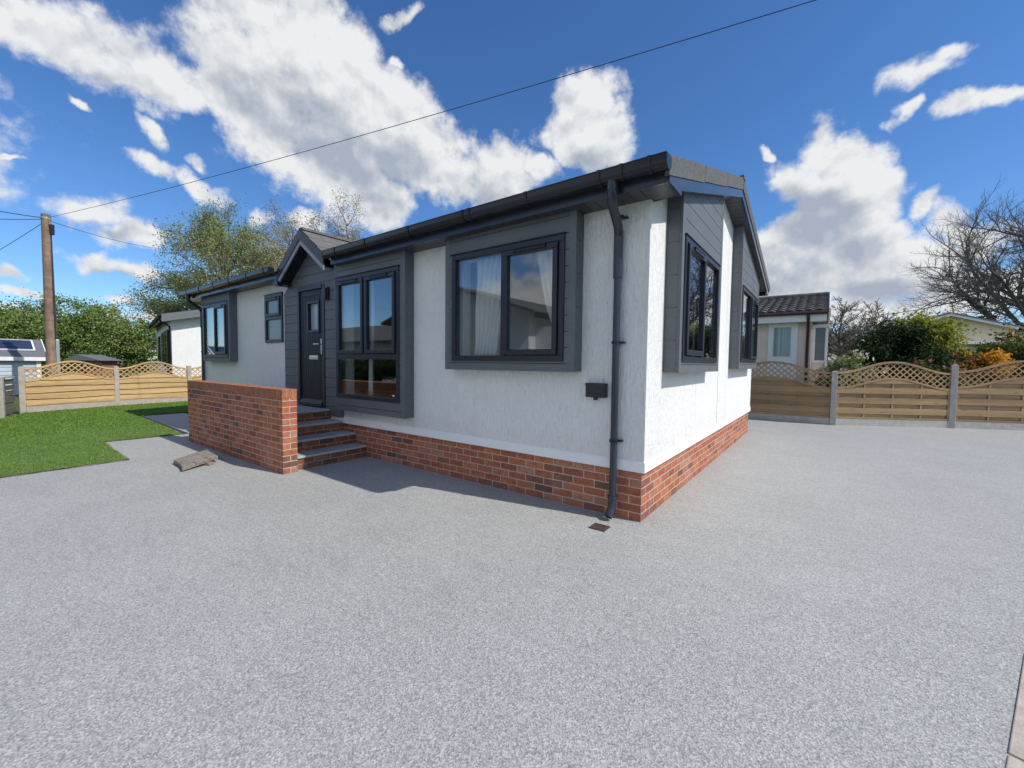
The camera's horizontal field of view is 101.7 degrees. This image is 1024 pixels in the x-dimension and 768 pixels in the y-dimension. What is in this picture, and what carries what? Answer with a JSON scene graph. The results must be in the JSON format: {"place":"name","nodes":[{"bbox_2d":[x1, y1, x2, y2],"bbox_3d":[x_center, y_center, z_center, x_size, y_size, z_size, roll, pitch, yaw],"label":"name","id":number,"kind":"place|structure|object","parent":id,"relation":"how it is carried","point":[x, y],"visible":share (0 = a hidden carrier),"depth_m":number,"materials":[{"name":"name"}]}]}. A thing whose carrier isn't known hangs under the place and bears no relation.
{"place":"outdoors","nodes":[
{"label":"outdoors","id":0,"kind":"place"},
{"bbox_2d":[0,400,187,476],"bbox_3d":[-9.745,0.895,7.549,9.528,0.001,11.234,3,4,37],"label":"lawn","id":1,"kind":"structure","parent":0,"point":[26,459],"depth_m":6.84,"materials":[{"name":"plant"}]},
{"bbox_2d":[3,417,179,476],"bbox_3d":[-7.265,1.046,5.175,3.954,0.001,9.972,1,3,1],"label":"lawn edge","id":2,"kind":"object","parent":1,"relation":"attached to","point":[93,464],"visible":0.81,"depth_m":5.56,"materials":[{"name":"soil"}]},
{"bbox_2d":[147,413,188,431],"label":"path","id":3,"kind":"structure","parent":0,"point":[179,420],"depth_m":9.68,"materials":[{"name":"grey concrete"}]},
{"bbox_2d":[0,419,1023,767],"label":"driveway","id":4,"kind":"structure","parent":0,"point":[780,595],"depth_m":2.31,"materials":[{"name":"grey gravel"}]},
{"bbox_2d":[173,450,217,470],"bbox_3d":[-4.250,1.020,5.605,0.891,0.089,0.440,3,4,42],"label":"stone","id":5,"kind":"object","parent":4,"relation":"on","point":[205,457],"visible":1,"depth_m":5.51,"materials":[{"name":"beige stone"}]},
{"bbox_2d":[187,380,297,474],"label":"brick wall","id":6,"kind":"structure","parent":4,"relation":"on","point":[255,425],"depth_m":5.66,"materials":[{"name":"red brick"}]},
{"bbox_2d":[297,405,366,469],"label":"steps","id":7,"kind":"structure","parent":4,"relation":"on","point":[323,438],"depth_m":5.95,"materials":[{"name":"concrete"}]},
{"bbox_2d":[589,523,609,531],"bbox_3d":[0.744,1.222,3.542,0.140,0.020,0.125,3,4,37],"label":"drain grate","id":8,"kind":"object","parent":4,"relation":"on","point":[599,527],"visible":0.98,"depth_m":3.53,"materials":[{"name":"metal"}]},
{"bbox_2d":[0,360,1023,477],"bbox_3d":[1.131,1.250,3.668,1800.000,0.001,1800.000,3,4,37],"label":"ground","id":9,"kind":"structure","parent":0,"point":[16,403],"depth_m":11.92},
{"bbox_2d":[0,376,15,417],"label":"fence","id":10,"kind":"object","parent":9,"relation":"on","point":[4,405],"visible":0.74,"depth_m":9.85,"materials":[{"name":"grey wood"}]},
{"bbox_2d":[0,302,29,338],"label":"tree","id":11,"kind":"object","parent":9,"relation":"on","point":[3,332],"visible":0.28,"depth_m":40.84,"materials":[{"name":"green plant"}]},
{"bbox_2d":[0,292,43,368],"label":"tree","id":12,"kind":"object","parent":9,"relation":"on","point":[11,304],"visible":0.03,"depth_m":43.48,"materials":[{"name":"green plant"}]},
{"bbox_2d":[0,338,45,394],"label":"shed","id":13,"kind":"structure","parent":9,"relation":"on","point":[24,353],"depth_m":15.78,"materials":[{"name":"white"}]},
{"bbox_2d":[0,297,82,371],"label":"tree","id":14,"kind":"object","parent":9,"relation":"on","point":[22,334],"visible":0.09,"depth_m":40.40,"materials":[{"name":"green plant"}]},
{"bbox_2d":[40,213,56,376],"bbox_3d":[-15.499,-2.557,14.005,0.744,6.279,0.320,3,4,45],"label":"utility pole","id":15,"kind":"object","parent":9,"relation":"on","point":[47,233],"visible":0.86,"depth_m":13.91,"materials":[{"name":"brown wood"}]},
{"bbox_2d":[0,224,40,249],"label":"overhead cable","id":16,"kind":"object","parent":15,"relation":"attached to","point":[21,236],"visible":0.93,"depth_m":14.57,"materials":[{"name":"black rubber"}]},
{"bbox_2d":[2,219,39,219],"bbox_3d":[-16.437,-5.369,13.505,1.855,0.336,0.018,-1,3,-34],"label":"overhead cable","id":17,"kind":"object","parent":15,"relation":"attached to","point":[20,219],"visible":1,"depth_m":13.69,"materials":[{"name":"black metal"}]},
{"bbox_2d":[0,211,41,217],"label":"overhead cable","id":18,"kind":"object","parent":15,"relation":"attached to","point":[21,214],"visible":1,"depth_m":13.35,"materials":[{"name":"black rubber"}]},
{"bbox_2d":[51,221,168,249],"bbox_3d":[-18.064,-6.933,20.005,0.016,2.186,13.045,0,3,-22],"label":"overhead cable","id":19,"kind":"object","parent":15,"relation":"attached to","point":[107,238],"visible":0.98,"depth_m":17.63,"materials":[{"name":"black rubber"}]},
{"bbox_2d":[48,0,815,217],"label":"overhead cable","id":20,"kind":"object","parent":15,"relation":"attached to","point":[487,98],"visible":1,"depth_m":7.37,"materials":[{"name":"black rubber"}]},
{"bbox_2d":[55,340,60,373],"bbox_3d":[-14.338,-0.411,13.182,0.080,1.976,0.080,3,4,37],"label":"metal post","id":21,"kind":"object","parent":9,"relation":"on","point":[57,350],"visible":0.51,"depth_m":13.13,"materials":[{"name":"metal"}]},
{"bbox_2d":[10,287,128,372],"bbox_3d":[-41.821,-4.879,39.843,8.583,8.071,7.918,3,4,37],"label":"tree","id":22,"kind":"object","parent":9,"relation":"on","point":[65,337],"visible":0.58,"depth_m":39.31,"materials":[{"name":"green plant"}]},
{"bbox_2d":[64,354,123,377],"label":"outbuilding","id":23,"kind":"structure","parent":9,"relation":"on","point":[104,361],"depth_m":25.02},
{"bbox_2d":[69,360,87,373],"bbox_3d":[-26.015,-0.906,25.008,1.100,1.177,0.040,1,3,0],"label":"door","id":24,"kind":"structure","parent":23,"relation":"in","point":[71,363],"depth_m":24.98,"materials":[{"name":"plastic"}]},
{"bbox_2d":[59,300,152,371],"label":"tree","id":25,"kind":"object","parent":9,"relation":"on","point":[113,309],"visible":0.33,"depth_m":42.38,"materials":[{"name":"green plant"}]},
{"bbox_2d":[17,361,201,413],"bbox_3d":[-11.151,-0.019,13.008,0.466,1.382,5.748,2,3,26],"label":"fence","id":26,"kind":"object","parent":9,"relation":"on","point":[72,389],"visible":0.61,"depth_m":11.85,"materials":[{"name":"wood"}]},
{"bbox_2d":[101,317,156,371],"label":"tree","id":27,"kind":"object","parent":9,"relation":"on","point":[139,352],"visible":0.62,"depth_m":44.33,"materials":[{"name":"green plant"}]},
{"bbox_2d":[141,415,188,433],"bbox_3d":[-7.577,0.888,9.044,3.842,0.090,0.044,3,4,38],"label":"path edging","id":28,"kind":"object","parent":9,"relation":"on","point":[169,426],"visible":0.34,"depth_m":8.80,"materials":[{"name":"concrete"}]},
{"bbox_2d":[146,310,201,376],"bbox_3d":[-17.996,-2.262,26.067,6.885,4.323,11.925,-2,4,-43],"label":"bungalow","id":29,"kind":"object","parent":9,"relation":"on","point":[178,334],"visible":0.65,"depth_m":20.49,"materials":[{"name":"paint"}]},
{"bbox_2d":[157,336,160,360],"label":"window","id":30,"kind":"structure","parent":29,"relation":"in","point":[158,338],"depth_m":25.46,"materials":[{"name":"metal"}]},
{"bbox_2d":[161,332,163,365],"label":"window","id":31,"kind":"structure","parent":29,"relation":"in","point":[162,343],"depth_m":23.49,"materials":[{"name":"metal"}]},
{"bbox_2d":[163,331,165,366],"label":"window","id":32,"kind":"structure","parent":29,"relation":"in","point":[164,340],"depth_m":22.29,"materials":[{"name":"metal"}]},
{"bbox_2d":[165,330,169,373],"bbox_3d":[-17.762,-1.574,21.534,0.126,2.400,1.100,-2,4,-43],"label":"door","id":33,"kind":"structure","parent":29,"relation":"in","point":[166,331],"depth_m":21.17,"materials":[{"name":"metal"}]},
{"bbox_2d":[113,189,284,359],"bbox_3d":[-21.182,-6.970,31.418,15.417,14.950,12.676,3,4,37],"label":"tree","id":34,"kind":"object","parent":9,"relation":"on","point":[222,251],"visible":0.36,"depth_m":27.79,"materials":[{"name":"green plant"}]},
{"bbox_2d":[189,194,335,287],"bbox_3d":[-18.619,-7.856,32.517,12.719,15.078,11.715,3,4,37],"label":"tree","id":35,"kind":"object","parent":9,"relation":"on","point":[282,248],"visible":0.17,"depth_m":31.93,"materials":[{"name":"brown plant"}]},
{"bbox_2d":[231,184,368,268],"bbox_3d":[-14.136,-8.729,34.759,11.650,16.708,14.756,3,4,37],"label":"tree","id":36,"kind":"object","parent":9,"relation":"on","point":[351,237],"visible":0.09,"depth_m":34.83,"materials":[{"name":"green plant"}]},
{"bbox_2d":[178,151,769,522],"bbox_3d":[-1.165,-1.049,9.281,11.102,4.047,7.209,3,4,37],"label":"bungalow","id":37,"kind":"object","parent":9,"relation":"on","point":[619,385],"visible":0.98,"depth_m":4.70,"materials":[{"name":"plaster"},{"name":"red brick"},{"name":"grey cladding boards"}]},
{"bbox_2d":[202,300,228,356],"bbox_3d":[-6.416,-1.162,9.020,1.414,1.162,0.122,3,4,37],"label":"window","id":38,"kind":"structure","parent":37,"relation":"in","point":[216,306],"depth_m":8.97,"materials":[{"name":"metal"}]},
{"bbox_2d":[263,292,283,342],"bbox_3d":[-4.362,-1.206,7.644,0.724,0.892,0.122,3,4,37],"label":"window","id":39,"kind":"structure","parent":37,"relation":"in","point":[273,303],"depth_m":7.62,"materials":[{"name":"metal"}]},
{"bbox_2d":[300,289,322,404],"bbox_3d":[-3.284,-0.600,6.836,0.724,1.849,0.141,3,4,37],"label":"door","id":40,"kind":"structure","parent":37,"relation":"in","point":[310,301],"depth_m":6.85,"materials":[{"name":"metal"}]},
{"bbox_2d":[334,265,400,402],"bbox_3d":[-2.012,-0.656,5.743,1.484,1.752,0.122,3,4,37],"label":"window","id":41,"kind":"structure","parent":37,"relation":"in","point":[364,278],"depth_m":5.69,"materials":[{"name":"metal"}]},
{"bbox_2d":[368,281,374,395],"bbox_3d":[-1.977,-0.655,5.848,0.138,1.660,0.058,3,4,37],"label":"curtain","id":42,"kind":"object","parent":37,"relation":"attached to","point":[372,319],"visible":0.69,"depth_m":5.82,"materials":[{"name":"white fabric"}]},
{"bbox_2d":[475,254,511,354],"bbox_3d":[-0.214,-0.840,4.520,0.518,1.121,0.058,3,4,37],"label":"curtain","id":43,"kind":"object","parent":37,"relation":"attached to","point":[488,312],"visible":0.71,"depth_m":4.54,"materials":[{"name":"white fabric"}]},
{"bbox_2d":[450,232,566,360],"bbox_3d":[-0.091,-0.831,4.298,1.474,1.187,0.122,3,4,37],"label":"window","id":44,"kind":"structure","parent":37,"relation":"in","point":[556,241],"depth_m":4.18,"materials":[{"name":"metal"}]},
{"bbox_2d":[536,249,552,320],"bbox_3d":[0.384,-0.811,4.073,0.402,1.121,0.058,3,4,37],"label":"curtain","id":45,"kind":"object","parent":37,"relation":"attached to","point":[544,258],"visible":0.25,"depth_m":4.09,"materials":[{"name":"white fabric"}]},
{"bbox_2d":[681,233,720,362],"bbox_3d":[2.047,-0.825,4.492,0.122,1.182,1.574,3,4,37],"label":"window","id":46,"kind":"structure","parent":37,"relation":"in","point":[694,249],"depth_m":4.42,"materials":[{"name":"metal"}]},
{"bbox_2d":[740,285,758,362],"bbox_3d":[4.153,-0.980,7.302,0.122,1.202,1.844,3,4,37],"label":"window","id":47,"kind":"structure","parent":37,"relation":"in","point":[750,304],"depth_m":7.28,"materials":[{"name":"metal"}]},
{"bbox_2d":[751,292,830,384],"bbox_3d":[7.860,-1.514,18.331,9.660,4.165,6.760,3,4,37],"label":"bungalow","id":48,"kind":"object","parent":9,"relation":"on","point":[794,329],"visible":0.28,"depth_m":13.66,"materials":[{"name":"white paint"}]},
{"bbox_2d":[767,323,797,378],"bbox_3d":[8.944,-0.711,13.826,0.822,2.629,0.082,3,4,37],"label":"door","id":49,"kind":"structure","parent":48,"relation":"in","point":[782,337],"depth_m":13.75,"materials":[{"name":"white paint"}]},
{"bbox_2d":[811,324,829,362],"bbox_3d":[10.654,-1.338,14.390,0.459,1.235,2.310,3,4,37],"label":"window","id":50,"kind":"structure","parent":48,"relation":"in","point":[819,347],"depth_m":13.51,"materials":[{"name":"white paint"}]},
{"bbox_2d":[801,349,887,401],"bbox_3d":[9.534,0.028,11.968,1.838,2.029,1.914,0,3,-17],"label":"flowering shrub","id":51,"kind":"object","parent":9,"relation":"on","point":[839,364],"visible":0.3,"depth_m":11.75,"materials":[{"name":"green plant"}]},
{"bbox_2d":[827,296,867,365],"bbox_3d":[30.469,-4.428,40.091,6.642,8.573,8.881,3,4,37],"label":"tree","id":52,"kind":"object","parent":9,"relation":"on","point":[847,336],"visible":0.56,"depth_m":39.41,"materials":[{"name":"brown plant"}]},
{"bbox_2d":[833,297,907,357],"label":"tree","id":53,"kind":"object","parent":9,"relation":"on","point":[861,325],"visible":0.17,"depth_m":45.04,"materials":[{"name":"brown plant"}]},
{"bbox_2d":[845,303,899,353],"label":"tree","id":54,"kind":"object","parent":9,"relation":"on","point":[870,319],"visible":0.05,"depth_m":42.10,"materials":[{"name":"brown plant"}]},
{"bbox_2d":[748,360,1023,430],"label":"fence","id":55,"kind":"object","parent":9,"relation":"on","point":[901,402],"visible":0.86,"depth_m":9.81,"materials":[{"name":"brown wood"}]},
{"bbox_2d":[844,309,977,386],"bbox_3d":[12.142,-0.723,13.068,3.278,3.324,3.279,3,4,37],"label":"evergreen shrub","id":56,"kind":"object","parent":9,"relation":"on","point":[908,343],"visible":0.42,"depth_m":12.69,"materials":[{"name":"green plant"}]},
{"bbox_2d":[878,303,980,364],"bbox_3d":[14.983,-1.069,15.601,3.214,3.831,3.218,3,4,37],"label":"golden shrub","id":57,"kind":"object","parent":9,"relation":"on","point":[947,333],"visible":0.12,"depth_m":14.57,"materials":[{"name":"green plant"}]},
{"bbox_2d":[905,357,972,388],"bbox_3d":[12.137,0.094,11.964,1.503,1.797,1.378,-1,3,-22],"label":"azalea","id":58,"kind":"object","parent":9,"relation":"on","point":[945,370],"visible":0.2,"depth_m":11.83,"materials":[{"name":"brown plant"}]},
{"bbox_2d":[933,303,966,314],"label":"tree","id":59,"kind":"object","parent":9,"relation":"on","point":[947,310],"visible":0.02,"depth_m":47.11,"materials":[{"name":"brown plant"}]},
{"bbox_2d":[878,177,1023,326],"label":"tree","id":60,"kind":"object","parent":9,"relation":"on","point":[988,282],"visible":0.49,"depth_m":29.92,"materials":[{"name":"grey plant"}]},
{"bbox_2d":[942,346,983,367],"bbox_3d":[15.554,-0.230,14.463,1.814,2.276,1.709,3,4,37],"label":"azalea","id":61,"kind":"object","parent":9,"relation":"on","point":[964,351],"visible":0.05,"depth_m":14.26,"materials":[{"name":"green plant"}]},
{"bbox_2d":[950,352,986,380],"bbox_3d":[14.747,-0.060,13.672,1.923,2.001,1.460,3,4,37],"label":"azalea","id":62,"kind":"object","parent":9,"relation":"on","point":[971,359],"visible":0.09,"depth_m":13.39,"materials":[{"name":"brown plant"}]},
{"bbox_2d":[926,312,1023,360],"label":"bungalow","id":63,"kind":"object","parent":9,"relation":"on","point":[983,326],"visible":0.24,"depth_m":23.86,"materials":[{"name":"paint"}]},
{"bbox_2d":[961,347,981,358],"bbox_3d":[26.624,-1.329,24.010,1.303,1.650,0.081,1,3,17],"label":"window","id":64,"kind":"structure","parent":63,"relation":"in","point":[970,348],"depth_m":23.98,"materials":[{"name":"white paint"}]},
{"bbox_2d":[944,363,1018,385],"bbox_3d":[13.602,0.182,12.211,1.985,1.638,1.348,3,4,37],"label":"azalea","id":65,"kind":"object","parent":9,"relation":"on","point":[972,366],"visible":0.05,"depth_m":12.15,"materials":[{"name":"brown plant"}]},
{"bbox_2d":[963,347,1019,380],"bbox_3d":[15.188,-0.111,13.349,1.701,2.140,1.885,3,4,37],"label":"azalea","id":66,"kind":"object","parent":9,"relation":"on","point":[991,357],"visible":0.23,"depth_m":12.93,"materials":[{"name":"brown plant"}]},
{"bbox_2d":[973,319,1023,377],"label":"holly shrub","id":67,"kind":"object","parent":9,"relation":"on","point":[1014,346],"visible":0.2,"depth_m":13.94,"materials":[{"name":"green plant"}]},
{"bbox_2d":[0,0,1023,358],"label":"sky","id":68,"kind":"structure","parent":0,"point":[846,123],"materials":[{"name":"blue"}]},
{"bbox_2d":[807,366,829,386],"bbox_3d":[9.482,0.172,12.515,1.138,1.536,1.275,3,4,37],"label":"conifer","id":69,"kind":"object","parent":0,"point":[828,385],"visible":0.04,"depth_m":12.45,"materials":[{"name":"green plant"}]},
{"bbox_2d":[1006,660,1023,767],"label":"pavement","id":70,"kind":"structure","parent":0,"point":[1016,747],"depth_m":1.57,"materials":[{"name":"white concrete"}]}
]}

